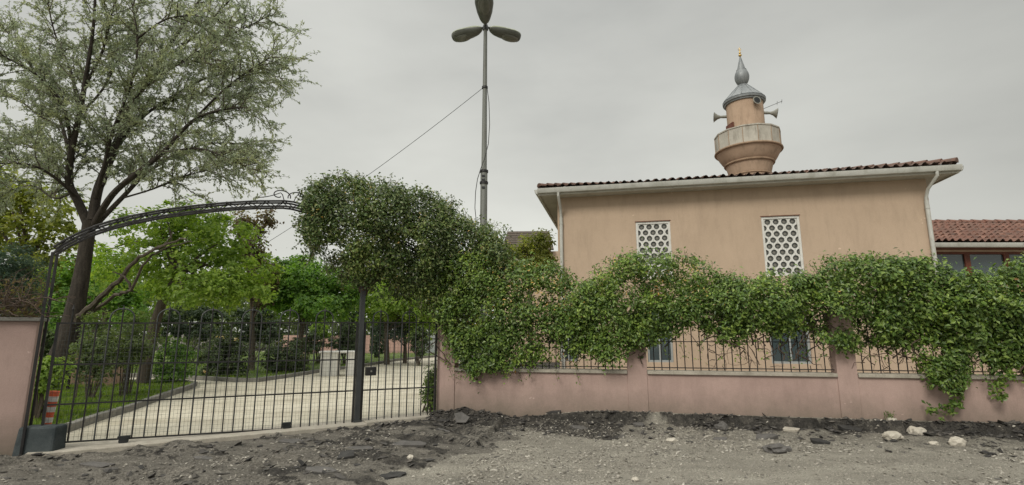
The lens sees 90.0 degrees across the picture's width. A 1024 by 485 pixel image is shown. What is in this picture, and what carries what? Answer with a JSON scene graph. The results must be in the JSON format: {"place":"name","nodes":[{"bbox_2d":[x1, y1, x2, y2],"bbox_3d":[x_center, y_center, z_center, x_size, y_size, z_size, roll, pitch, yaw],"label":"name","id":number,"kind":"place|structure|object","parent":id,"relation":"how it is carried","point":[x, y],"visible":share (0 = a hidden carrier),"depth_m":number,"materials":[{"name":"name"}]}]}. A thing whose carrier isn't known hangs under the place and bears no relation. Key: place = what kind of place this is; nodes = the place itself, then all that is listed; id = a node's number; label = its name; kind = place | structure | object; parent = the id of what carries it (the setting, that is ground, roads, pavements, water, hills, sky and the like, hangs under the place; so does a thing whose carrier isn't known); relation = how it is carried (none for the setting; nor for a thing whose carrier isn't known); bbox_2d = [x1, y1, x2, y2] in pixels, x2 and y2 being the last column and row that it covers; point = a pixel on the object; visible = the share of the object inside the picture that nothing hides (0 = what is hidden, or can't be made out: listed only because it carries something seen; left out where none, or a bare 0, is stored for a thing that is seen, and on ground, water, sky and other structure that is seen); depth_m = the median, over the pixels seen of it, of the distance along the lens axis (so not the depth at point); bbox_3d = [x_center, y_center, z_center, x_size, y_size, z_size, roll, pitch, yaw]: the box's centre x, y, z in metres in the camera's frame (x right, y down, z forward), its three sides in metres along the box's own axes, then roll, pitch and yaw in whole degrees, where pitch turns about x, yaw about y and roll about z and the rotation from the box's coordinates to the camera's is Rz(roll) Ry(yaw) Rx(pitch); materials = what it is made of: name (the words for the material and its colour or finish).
{"place":"outdoors","nodes":[
{"label":"outdoors","id":0,"kind":"place"},
{"bbox_2d":[45,350,432,377],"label":"lawn","id":1,"kind":"structure","parent":0,"point":[311,357],"depth_m":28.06,"materials":[{"name":"plant"}]},
{"bbox_2d":[0,160,107,316],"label":"tree","id":2,"kind":"object","parent":1,"relation":"on","point":[17,222],"visible":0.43,"depth_m":21.04,"materials":[{"name":"green plant"}]},
{"bbox_2d":[34,245,157,349],"bbox_3d":[-16.202,2.571,19.779,5.325,5.237,2.970,-4,-11,21],"label":"tree","id":3,"kind":"object","parent":1,"relation":"on","point":[128,299],"visible":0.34,"depth_m":19.72,"materials":[{"name":"green plant"}]},
{"bbox_2d":[160,305,228,361],"bbox_3d":[-16.642,4.676,26.485,3.661,3.316,2.799,0,-10,0],"label":"shrub","id":4,"kind":"object","parent":1,"relation":"on","point":[196,314],"visible":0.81,"depth_m":26.38,"materials":[{"name":"green plant"}]},
{"bbox_2d":[193,327,253,376],"bbox_3d":[-10.449,3.996,18.609,1.856,1.927,1.707,8,-13,-38],"label":"shrub","id":5,"kind":"object","parent":1,"relation":"on","point":[213,357],"visible":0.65,"depth_m":18.37,"materials":[{"name":"green plant"}]},
{"bbox_2d":[222,305,287,359],"bbox_3d":[-13.472,4.722,26.516,3.385,3.229,2.308,0,-10,0],"label":"shrub","id":6,"kind":"object","parent":1,"relation":"on","point":[246,328],"visible":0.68,"depth_m":26.41,"materials":[{"name":"green plant"}]},
{"bbox_2d":[229,205,286,370],"bbox_3d":[-11.038,1.952,22.002,2.667,7.216,1.948,0,-10,0],"label":"tree","id":7,"kind":"object","parent":1,"relation":"on","point":[267,220],"visible":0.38,"depth_m":22.08,"materials":[{"name":"green plant"}]},
{"bbox_2d":[254,337,312,372],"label":"shrub","id":8,"kind":"object","parent":1,"relation":"on","point":[290,364],"visible":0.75,"depth_m":20.33,"materials":[{"name":"green plant"}]},
{"bbox_2d":[288,331,329,363],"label":"shrub","id":9,"kind":"object","parent":1,"relation":"on","point":[310,336],"visible":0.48,"depth_m":25.40,"materials":[{"name":"green plant"}]},
{"bbox_2d":[258,253,368,357],"bbox_3d":[-9.076,2.991,22.598,5.243,5.380,4.005,0,-10,0],"label":"tree","id":10,"kind":"object","parent":1,"relation":"on","point":[307,294],"visible":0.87,"depth_m":22.25,"materials":[{"name":"green plant"}]},
{"bbox_2d":[308,320,333,362],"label":"shrub","id":11,"kind":"object","parent":1,"relation":"on","point":[320,327],"visible":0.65,"depth_m":26.36,"materials":[{"name":"green plant"}]},
{"bbox_2d":[325,324,357,363],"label":"shrub","id":12,"kind":"object","parent":1,"relation":"on","point":[335,343],"visible":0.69,"depth_m":25.33,"materials":[{"name":"green plant"}]},
{"bbox_2d":[339,240,365,355],"bbox_3d":[-8.907,3.190,28.892,1.481,7.203,1.525,0,-10,0],"label":"cypress tree","id":13,"kind":"object","parent":1,"relation":"on","point":[350,319],"visible":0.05,"depth_m":28.21,"materials":[{"name":"green plant"}]},
{"bbox_2d":[369,284,383,357],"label":"cypress tree","id":14,"kind":"object","parent":1,"relation":"on","point":[375,342],"visible":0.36,"depth_m":32.15,"materials":[{"name":"green plant"}]},
{"bbox_2d":[66,357,460,443],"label":"courtyard paving","id":15,"kind":"structure","parent":0,"point":[162,420],"depth_m":11.44,"materials":[{"name":"beige stone"}]},
{"bbox_2d":[60,379,197,431],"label":"kerb","id":16,"kind":"structure","parent":15,"relation":"on","point":[92,419],"depth_m":10.28,"materials":[{"name":"grey concrete"}]},
{"bbox_2d":[123,355,433,381],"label":"kerb","id":17,"kind":"structure","parent":15,"relation":"on","point":[223,379],"depth_m":17.89,"materials":[{"name":"grey concrete"}]},
{"bbox_2d":[319,351,354,375],"bbox_3d":[-6.639,4.633,19.631,1.360,0.933,0.760,1,-10,-8],"label":"stone table","id":18,"kind":"object","parent":15,"relation":"on","point":[326,367],"visible":0.55,"depth_m":19.30,"materials":[{"name":"white stone"}]},
{"bbox_2d":[0,334,1023,484],"bbox_3d":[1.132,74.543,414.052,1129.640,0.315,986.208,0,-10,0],"label":"ground","id":19,"kind":"structure","parent":0,"point":[836,469],"depth_m":6.60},
{"bbox_2d":[0,317,49,455],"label":"garden wall","id":20,"kind":"structure","parent":19,"relation":"on","point":[18,338],"depth_m":6.94,"materials":[{"name":"pink paint"}]},
{"bbox_2d":[0,268,72,317],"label":"dry vine","id":21,"kind":"object","parent":20,"relation":"on","point":[24,306],"visible":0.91,"depth_m":7.14,"materials":[{"name":"brown plant"}]},
{"bbox_2d":[12,424,67,455],"bbox_3d":[-6.428,2.703,6.985,0.493,0.401,0.258,2,-10,-10],"label":"concrete block","id":22,"kind":"object","parent":19,"relation":"on","point":[45,438],"depth_m":6.89,"materials":[{"name":"concrete"}]},
{"bbox_2d":[45,391,59,423],"bbox_3d":[-6.715,2.545,7.353,0.280,0.800,0.273,0,-10,0],"label":"delineator post","id":23,"kind":"object","parent":22,"relation":"on","point":[55,394],"visible":0.41,"depth_m":7.38,"materials":[{"name":"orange plastic"}]},
{"bbox_2d":[38,327,54,360],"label":"shrub","id":24,"kind":"object","parent":19,"relation":"on","point":[49,341],"visible":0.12,"depth_m":16.52,"materials":[{"name":"green plant"}]},
{"bbox_2d":[70,351,123,386],"bbox_3d":[-12.398,3.686,15.146,1.722,1.400,0.120,1,-10,-7],"label":"board fence","id":25,"kind":"object","parent":19,"relation":"on","point":[117,379],"visible":0.02,"depth_m":15.09,"materials":[{"name":"wood"}]},
{"bbox_2d":[79,461,114,467],"bbox_3d":[-5.122,2.744,6.319,0.428,0.043,0.147,-2,-10,11],"label":"asphalt chunk","id":26,"kind":"object","parent":19,"relation":"on","point":[98,464],"visible":0.99,"depth_m":6.29,"materials":[{"name":"grey asphalt"}]},
{"bbox_2d":[88,194,286,383],"bbox_3d":[-11.363,1.450,16.786,7.992,6.391,3.407,-3,-10,14],"label":"tree","id":27,"kind":"object","parent":19,"relation":"on","point":[207,236],"visible":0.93,"depth_m":16.26,"materials":[{"name":"green plant"}]},
{"bbox_2d":[193,456,211,459],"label":"asphalt chunk","id":28,"kind":"object","parent":19,"relation":"on","point":[202,457],"visible":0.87,"depth_m":6.60,"materials":[{"name":"grey asphalt"}]},
{"bbox_2d":[19,190,419,455],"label":"entrance arch","id":29,"kind":"structure","parent":19,"relation":"on","point":[66,242],"depth_m":7.72,"materials":[{"name":"black paint"}]},
{"bbox_2d":[289,166,522,333],"bbox_3d":[-1.932,0.245,10.050,4.614,3.280,2.106,4,-11,-20],"label":"climbing vine","id":30,"kind":"object","parent":29,"relation":"attached to","point":[325,203],"visible":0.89,"depth_m":9.59,"materials":[{"name":"green plant"}]},
{"bbox_2d":[26,413,429,456],"bbox_3d":[-4.018,3.161,8.409,5.870,0.195,0.580,6,-12,-31],"label":"threshold","id":31,"kind":"object","parent":19,"relation":"on","point":[102,446],"visible":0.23,"depth_m":7.95,"materials":[{"name":"concrete"}]},
{"bbox_2d":[2,267,504,350],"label":"distant trees","id":32,"kind":"object","parent":19,"relation":"on","point":[245,305],"visible":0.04,"depth_m":50.50,"materials":[{"name":"green plant"}]},
{"bbox_2d":[278,439,304,442],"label":"asphalt chunk","id":33,"kind":"object","parent":19,"relation":"on","point":[288,440],"visible":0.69,"depth_m":7.66,"materials":[{"name":"grey asphalt"}]},
{"bbox_2d":[304,251,312,333],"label":"cypress tree","id":34,"kind":"object","parent":19,"relation":"on","point":[311,320],"visible":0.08,"depth_m":43.25,"materials":[{"name":"green plant"}]},
{"bbox_2d":[305,466,336,472],"bbox_3d":[-2.139,2.560,5.744,0.369,0.058,0.210,0,-10,0],"label":"asphalt chunk","id":35,"kind":"object","parent":19,"relation":"on","point":[316,469],"visible":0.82,"depth_m":5.73,"materials":[{"name":"grey asphalt"}]},
{"bbox_2d":[337,450,353,459],"bbox_3d":[-2.062,2.644,6.342,0.204,0.105,0.209,3,-10,-17],"label":"asphalt chunk","id":36,"kind":"object","parent":19,"relation":"on","point":[348,454],"visible":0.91,"depth_m":6.30,"materials":[{"name":"grey asphalt"}]},
{"bbox_2d":[282,324,423,352],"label":"garden wall","id":37,"kind":"structure","parent":19,"relation":"on","point":[391,343],"depth_m":39.29,"materials":[{"name":"pink paint"}]},
{"bbox_2d":[423,335,437,352],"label":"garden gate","id":38,"kind":"structure","parent":37,"relation":"attached to","point":[432,350],"depth_m":39.49,"materials":[{"name":"white metal"}]},
{"bbox_2d":[353,286,365,421],"bbox_3d":[-2.781,2.076,9.354,0.140,2.560,0.140,6,-12,-31],"label":"gate post","id":39,"kind":"object","parent":19,"relation":"on","point":[357,401],"visible":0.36,"depth_m":9.32,"materials":[{"name":"metal"}]},
{"bbox_2d":[41,305,358,443],"bbox_3d":[-4.631,2.042,8.197,4.235,2.070,0.082,6,-12,-31],"label":"gate leaf","id":40,"kind":"object","parent":39,"relation":"attached to","point":[126,438],"visible":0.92,"depth_m":8.00,"materials":[{"name":"black paint"}]},
{"bbox_2d":[360,309,437,419],"bbox_3d":[-2.104,2.323,9.712,1.449,2.135,0.090,6,-12,-31],"label":"gate leaf","id":41,"kind":"object","parent":39,"relation":"attached to","point":[370,370],"visible":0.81,"depth_m":9.68,"materials":[{"name":"black paint"}]},
{"bbox_2d":[347,446,372,449],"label":"asphalt chunk","id":42,"kind":"object","parent":19,"relation":"on","point":[362,447],"visible":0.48,"depth_m":6.87,"materials":[{"name":"grey asphalt"}]},
{"bbox_2d":[380,471,405,479],"bbox_3d":[-1.401,2.666,5.839,0.419,0.064,0.246,7,-12,-36],"label":"asphalt chunk","id":43,"kind":"object","parent":19,"relation":"on","point":[392,474],"visible":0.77,"depth_m":5.82,"materials":[{"name":"grey asphalt"}]},
{"bbox_2d":[352,277,437,364],"bbox_3d":[-6.171,3.944,26.718,4.817,4.926,3.174,0,-10,0],"label":"tree","id":44,"kind":"object","parent":19,"relation":"on","point":[393,310],"visible":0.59,"depth_m":26.34,"materials":[{"name":"green plant"}]},
{"bbox_2d":[376,313,424,362],"bbox_3d":[-5.790,5.052,27.580,3.196,3.031,2.898,0,-10,0],"label":"tree","id":45,"kind":"object","parent":19,"relation":"on","point":[398,331],"visible":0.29,"depth_m":27.28,"materials":[{"name":"green plant"}]},
{"bbox_2d":[392,440,426,446],"bbox_3d":[-1.432,2.814,7.157,0.486,0.052,0.254,0,-10,0],"label":"asphalt chunk","id":46,"kind":"object","parent":19,"relation":"on","point":[404,443],"visible":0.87,"depth_m":7.10,"materials":[{"name":"grey asphalt"}]},
{"bbox_2d":[405,325,433,365],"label":"shrub","id":47,"kind":"object","parent":19,"relation":"on","point":[418,341],"visible":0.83,"depth_m":25.35,"materials":[{"name":"green plant"}]},
{"bbox_2d":[418,361,436,412],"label":"shrub","id":48,"kind":"object","parent":19,"relation":"on","point":[430,395],"visible":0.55,"depth_m":10.46,"materials":[{"name":"green plant"}]},
{"bbox_2d":[451,0,520,356],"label":"street lamp","id":49,"kind":"object","parent":19,"relation":"on","point":[484,9],"visible":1,"depth_m":13.85,"materials":[{"name":"grey metal"}]},
{"bbox_2d":[235,89,480,261],"bbox_3d":[-5.554,-1.549,15.758,10.553,4.640,0.014,-5,-11,25],"label":"overhead cable","id":50,"kind":"object","parent":49,"relation":"attached to","point":[389,159],"visible":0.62,"depth_m":14.75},
{"bbox_2d":[475,88,489,221],"bbox_3d":[-0.776,-2.227,13.461,0.381,3.961,0.019,0,-10,0],"label":"pole cable","id":51,"kind":"object","parent":49,"relation":"attached to","point":[485,153],"visible":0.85,"depth_m":13.48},
{"bbox_2d":[0,406,1023,484],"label":"asphalt rubble","id":52,"kind":"object","parent":19,"relation":"on","point":[618,423],"visible":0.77,"depth_m":7.95,"materials":[{"name":"grey asphalt"}]},
{"bbox_2d":[454,412,469,423],"bbox_3d":[-0.887,3.105,9.064,0.274,0.188,0.158,1,-10,-8],"label":"asphalt chunk","id":53,"kind":"object","parent":52,"relation":"on","point":[460,417],"visible":1,"depth_m":9.03,"materials":[{"name":"grey asphalt"}]},
{"bbox_2d":[633,422,643,426],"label":"asphalt chunk","id":54,"kind":"object","parent":52,"relation":"on","point":[638,424],"visible":0.97,"depth_m":8.60,"materials":[{"name":"grey asphalt"}]},
{"bbox_2d":[783,427,799,432],"bbox_3d":[4.471,2.992,8.185,0.289,0.067,0.163,-2,-10,11],"label":"flat stone","id":55,"kind":"object","parent":52,"relation":"on","point":[790,429],"visible":1,"depth_m":8.14,"materials":[{"name":"beige stone"}]},
{"bbox_2d":[494,228,557,367],"bbox_3d":[0.282,2.125,17.473,2.841,5.285,1.778,0,-10,0],"label":"tree","id":56,"kind":"object","parent":19,"relation":"on","point":[542,252],"visible":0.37,"depth_m":17.54,"materials":[{"name":"green plant"}]},
{"bbox_2d":[546,410,560,413],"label":"asphalt chunk","id":57,"kind":"object","parent":19,"relation":"on","point":[555,411],"visible":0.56,"depth_m":9.48,"materials":[{"name":"grey asphalt"}]},
{"bbox_2d":[570,425,587,430],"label":"asphalt chunk","id":58,"kind":"object","parent":19,"relation":"on","point":[576,427],"visible":0.91,"depth_m":8.61,"materials":[{"name":"grey asphalt"}]},
{"bbox_2d":[666,438,677,441],"bbox_3d":[2.381,2.957,7.654,0.161,0.078,0.137,8,-13,-37],"label":"stone","id":59,"kind":"object","parent":19,"relation":"on","point":[671,439],"visible":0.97,"depth_m":7.62,"materials":[{"name":"beige stone"}]},
{"bbox_2d":[713,437,726,439],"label":"asphalt chunk","id":60,"kind":"object","parent":19,"relation":"on","point":[719,438],"visible":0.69,"depth_m":7.82,"materials":[{"name":"grey asphalt"}]},
{"bbox_2d":[714,421,727,430],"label":"asphalt chunk","id":61,"kind":"object","parent":19,"relation":"on","point":[722,425],"visible":0.99,"depth_m":8.35,"materials":[{"name":"grey asphalt"}]},
{"bbox_2d":[436,311,1023,422],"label":"garden wall","id":62,"kind":"structure","parent":19,"relation":"on","point":[843,388],"depth_m":9.04,"materials":[{"name":"pink paint"}]},
{"bbox_2d":[427,241,600,393],"bbox_3d":[0.068,1.385,10.009,3.578,3.046,1.683,-3,-10,16],"label":"climbing vine","id":63,"kind":"object","parent":62,"relation":"attached to","point":[499,353],"visible":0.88,"depth_m":9.73,"materials":[{"name":"green plant"}]},
{"bbox_2d":[456,317,626,368],"bbox_3d":[0.521,1.947,9.960,3.322,0.975,0.030,-2,-10,12],"label":"railing","id":64,"kind":"object","parent":62,"relation":"on","point":[563,366],"visible":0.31,"depth_m":9.85,"materials":[{"name":"black metal"}]},
{"bbox_2d":[566,237,754,375],"bbox_3d":[2.713,1.194,9.519,3.351,2.476,1.573,-2,-10,13],"label":"climbing vine","id":65,"kind":"object","parent":62,"relation":"attached to","point":[685,307],"visible":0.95,"depth_m":9.20,"materials":[{"name":"green plant"}]},
{"bbox_2d":[646,316,833,371],"bbox_3d":[4.029,1.820,9.240,3.140,0.975,0.030,-2,-10,12],"label":"railing","id":66,"kind":"object","parent":62,"relation":"on","point":[733,368],"visible":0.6,"depth_m":9.20,"materials":[{"name":"black metal"}]},
{"bbox_2d":[545,247,1023,373],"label":"climbing vine","id":67,"kind":"object","parent":62,"relation":"attached to","point":[892,312],"visible":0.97,"depth_m":8.54,"materials":[{"name":"green plant"}]},
{"bbox_2d":[856,315,1021,374],"bbox_3d":[7.463,1.696,8.535,3.250,0.975,0.030,-2,-10,12],"label":"railing","id":68,"kind":"object","parent":62,"relation":"on","point":[880,370],"visible":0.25,"depth_m":8.69,"materials":[{"name":"black metal"}]},
{"bbox_2d":[912,252,1023,420],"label":"climbing vine","id":69,"kind":"object","parent":62,"relation":"attached to","point":[1004,318],"visible":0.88,"depth_m":8.11,"materials":[{"name":"green plant"}]},
{"bbox_2d":[713,47,783,174],"bbox_3d":[9.426,-1.432,20.053,2.519,13.585,2.519,-9,-13,40],"label":"minaret","id":70,"kind":"object","parent":19,"relation":"on","point":[747,140],"visible":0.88,"depth_m":19.93,"materials":[{"name":"stone"}]},
{"bbox_2d":[726,122,733,128],"bbox_3d":[8.732,-4.418,20.481,0.040,0.670,0.500,1,-10,-8],"label":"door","id":71,"kind":"structure","parent":70,"relation":"in","point":[731,124],"depth_m":20.44,"materials":[{"name":"brown wood"}]},
{"bbox_2d":[534,157,963,372],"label":"mosque","id":72,"kind":"structure","parent":19,"relation":"on","point":[755,223],"depth_m":14.94,"materials":[{"name":"beige paint"}]},
{"bbox_2d":[560,310,577,360],"bbox_3d":[1.747,2.822,15.715,0.543,1.600,0.080,-2,-10,12],"label":"window","id":73,"kind":"structure","parent":72,"relation":"in","point":[567,357],"depth_m":15.62,"materials":[{"name":"white glass"}]},
{"bbox_2d":[635,220,672,278],"bbox_3d":[4.330,0.227,15.641,1.061,1.772,0.252,-2,-10,12],"label":"lattice window","id":74,"kind":"structure","parent":72,"relation":"in","point":[658,234],"depth_m":15.66,"materials":[{"name":"white paint"}]},
{"bbox_2d":[648,312,673,361],"bbox_3d":[4.367,2.727,15.178,0.723,1.600,0.080,-2,-10,12],"label":"window","id":75,"kind":"structure","parent":72,"relation":"in","point":[657,351],"depth_m":15.07,"materials":[{"name":"white plastic"}]},
{"bbox_2d":[760,214,804,275],"bbox_3d":[7.851,0.099,14.918,1.071,1.772,0.252,-2,-10,12],"label":"lattice window","id":76,"kind":"structure","parent":72,"relation":"in","point":[782,243],"depth_m":14.88,"materials":[{"name":"white paint"}]},
{"bbox_2d":[770,309,811,363],"bbox_3d":[7.814,2.602,14.470,1.034,1.600,0.080,-2,-10,12],"label":"window","id":77,"kind":"structure","parent":72,"relation":"in","point":[777,360],"depth_m":14.39,"materials":[{"name":"white plastic"}]},
{"bbox_2d":[756,433,777,439],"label":"asphalt chunk","id":78,"kind":"object","parent":19,"relation":"on","point":[765,436],"visible":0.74,"depth_m":7.86,"materials":[{"name":"grey asphalt"}]},
{"bbox_2d":[762,443,791,453],"bbox_3d":[3.641,2.852,7.031,0.398,0.169,0.310,9,-13,-41],"label":"asphalt chunk","id":79,"kind":"object","parent":19,"relation":"on","point":[774,448],"visible":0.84,"depth_m":6.94,"materials":[{"name":"grey asphalt"}]},
{"bbox_2d":[810,438,829,443],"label":"asphalt chunk","id":80,"kind":"object","parent":19,"relation":"on","point":[817,441],"visible":0.9,"depth_m":7.47,"materials":[{"name":"black asphalt"}]},
{"bbox_2d":[837,424,861,431],"bbox_3d":[5.412,2.992,8.203,0.337,0.124,0.165,-4,-11,23],"label":"asphalt chunk","id":81,"kind":"object","parent":19,"relation":"on","point":[847,427],"visible":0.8,"depth_m":8.19,"materials":[{"name":"grey asphalt"}]},
{"bbox_2d":[884,411,894,419],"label":"weed","id":82,"kind":"object","parent":19,"relation":"on","point":[890,415],"visible":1,"depth_m":8.39,"materials":[{"name":"green plant"}]},
{"bbox_2d":[882,431,903,439],"bbox_3d":[5.757,2.955,7.753,0.308,0.182,0.247,0,-10,0],"label":"stone","id":83,"kind":"object","parent":19,"relation":"on","point":[889,435],"visible":0.83,"depth_m":7.68,"materials":[{"name":"beige stone"}]},
{"bbox_2d":[906,426,926,434],"bbox_3d":[6.362,2.982,8.028,0.281,0.194,0.227,0,-10,0],"label":"stone","id":84,"kind":"object","parent":19,"relation":"on","point":[914,430],"visible":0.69,"depth_m":7.98,"materials":[{"name":"beige stone"}]},
{"bbox_2d":[927,441,938,444],"bbox_3d":[6.123,2.920,7.431,0.156,0.073,0.129,0,-10,0],"label":"stone","id":85,"kind":"object","parent":19,"relation":"on","point":[933,442],"visible":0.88,"depth_m":7.40,"materials":[{"name":"white stone"}]},
{"bbox_2d":[948,436,966,446],"bbox_3d":[6.426,2.881,7.397,0.229,0.144,0.179,0,-10,0],"label":"stone","id":86,"kind":"object","parent":19,"relation":"on","point":[955,441],"visible":0.94,"depth_m":7.34,"materials":[{"name":"beige stone"}]},
{"bbox_2d":[932,219,1023,374],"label":"annexe","id":87,"kind":"structure","parent":19,"relation":"on","point":[962,243],"depth_m":17.14,"materials":[{"name":"red tile"}]},
{"bbox_2d":[936,252,969,275],"bbox_3d":[14.559,0.782,17.124,1.317,0.930,0.120,0,-10,0],"label":"window","id":88,"kind":"structure","parent":87,"relation":"in","point":[961,259],"depth_m":17.14,"materials":[{"name":"grey glass"}]},
{"bbox_2d":[966,252,1007,276],"bbox_3d":[15.879,0.782,17.124,1.317,0.930,0.120,0,-10,0],"label":"window","id":89,"kind":"structure","parent":87,"relation":"in","point":[983,258],"depth_m":17.14,"materials":[{"name":"grey glass"}]},
{"bbox_2d":[1006,252,1023,267],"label":"window","id":90,"kind":"structure","parent":87,"relation":"in","point":[1009,255],"depth_m":17.14,"materials":[{"name":"grey glass"}]},
{"bbox_2d":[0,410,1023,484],"bbox_3d":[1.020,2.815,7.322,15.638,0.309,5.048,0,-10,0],"label":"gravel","id":91,"kind":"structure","parent":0,"point":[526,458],"depth_m":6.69,"materials":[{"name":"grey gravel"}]},
{"bbox_2d":[0,0,1023,333],"label":"sky","id":92,"kind":"structure","parent":0,"point":[590,91],"materials":[{"name":"grey"}]},
{"bbox_2d":[502,231,559,361],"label":"house","id":93,"kind":"structure","parent":0,"point":[514,235],"depth_m":30.17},
{"label":"lawn","id":94,"kind":"structure","parent":0,"visible":0},
{"bbox_2d":[0,241,59,324],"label":"tree","id":95,"kind":"object","parent":94,"relation":"on","point":[10,267],"visible":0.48,"depth_m":9.67,"materials":[{"name":"green plant"}]},
{"bbox_2d":[33,355,76,420],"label":"shrub","id":96,"kind":"object","parent":94,"relation":"on","point":[43,380],"visible":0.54,"depth_m":9.02,"materials":[{"name":"green plant"}]},
{"bbox_2d":[56,306,134,398],"bbox_3d":[-9.690,2.628,11.927,1.391,2.280,1.237,0,-10,0],"label":"shrub","id":97,"kind":"object","parent":94,"relation":"on","point":[100,352],"visible":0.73,"depth_m":11.79,"materials":[{"name":"green plant"}]},
{"bbox_2d":[28,379,192,425],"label":"grass","id":98,"kind":"structure","parent":94,"relation":"on","point":[154,386],"depth_m":11.75,"materials":[{"name":"green plant"}]},
{"bbox_2d":[108,309,158,396],"bbox_3d":[-9.514,2.778,12.666,1.333,2.237,1.060,0,-10,0],"label":"shrub","id":99,"kind":"object","parent":94,"relation":"on","point":[135,350],"visible":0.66,"depth_m":12.66,"materials":[{"name":"green plant"}]},
{"bbox_2d":[0,0,321,389],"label":"tree","id":100,"kind":"object","parent":94,"relation":"on","point":[58,102],"visible":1,"depth_m":14.01,"materials":[{"name":"green plant"}]},
{"bbox_2d":[152,334,204,382],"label":"shrub","id":101,"kind":"object","parent":94,"relation":"on","point":[179,372],"visible":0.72,"depth_m":15.83,"materials":[{"name":"green plant"}]}
]}

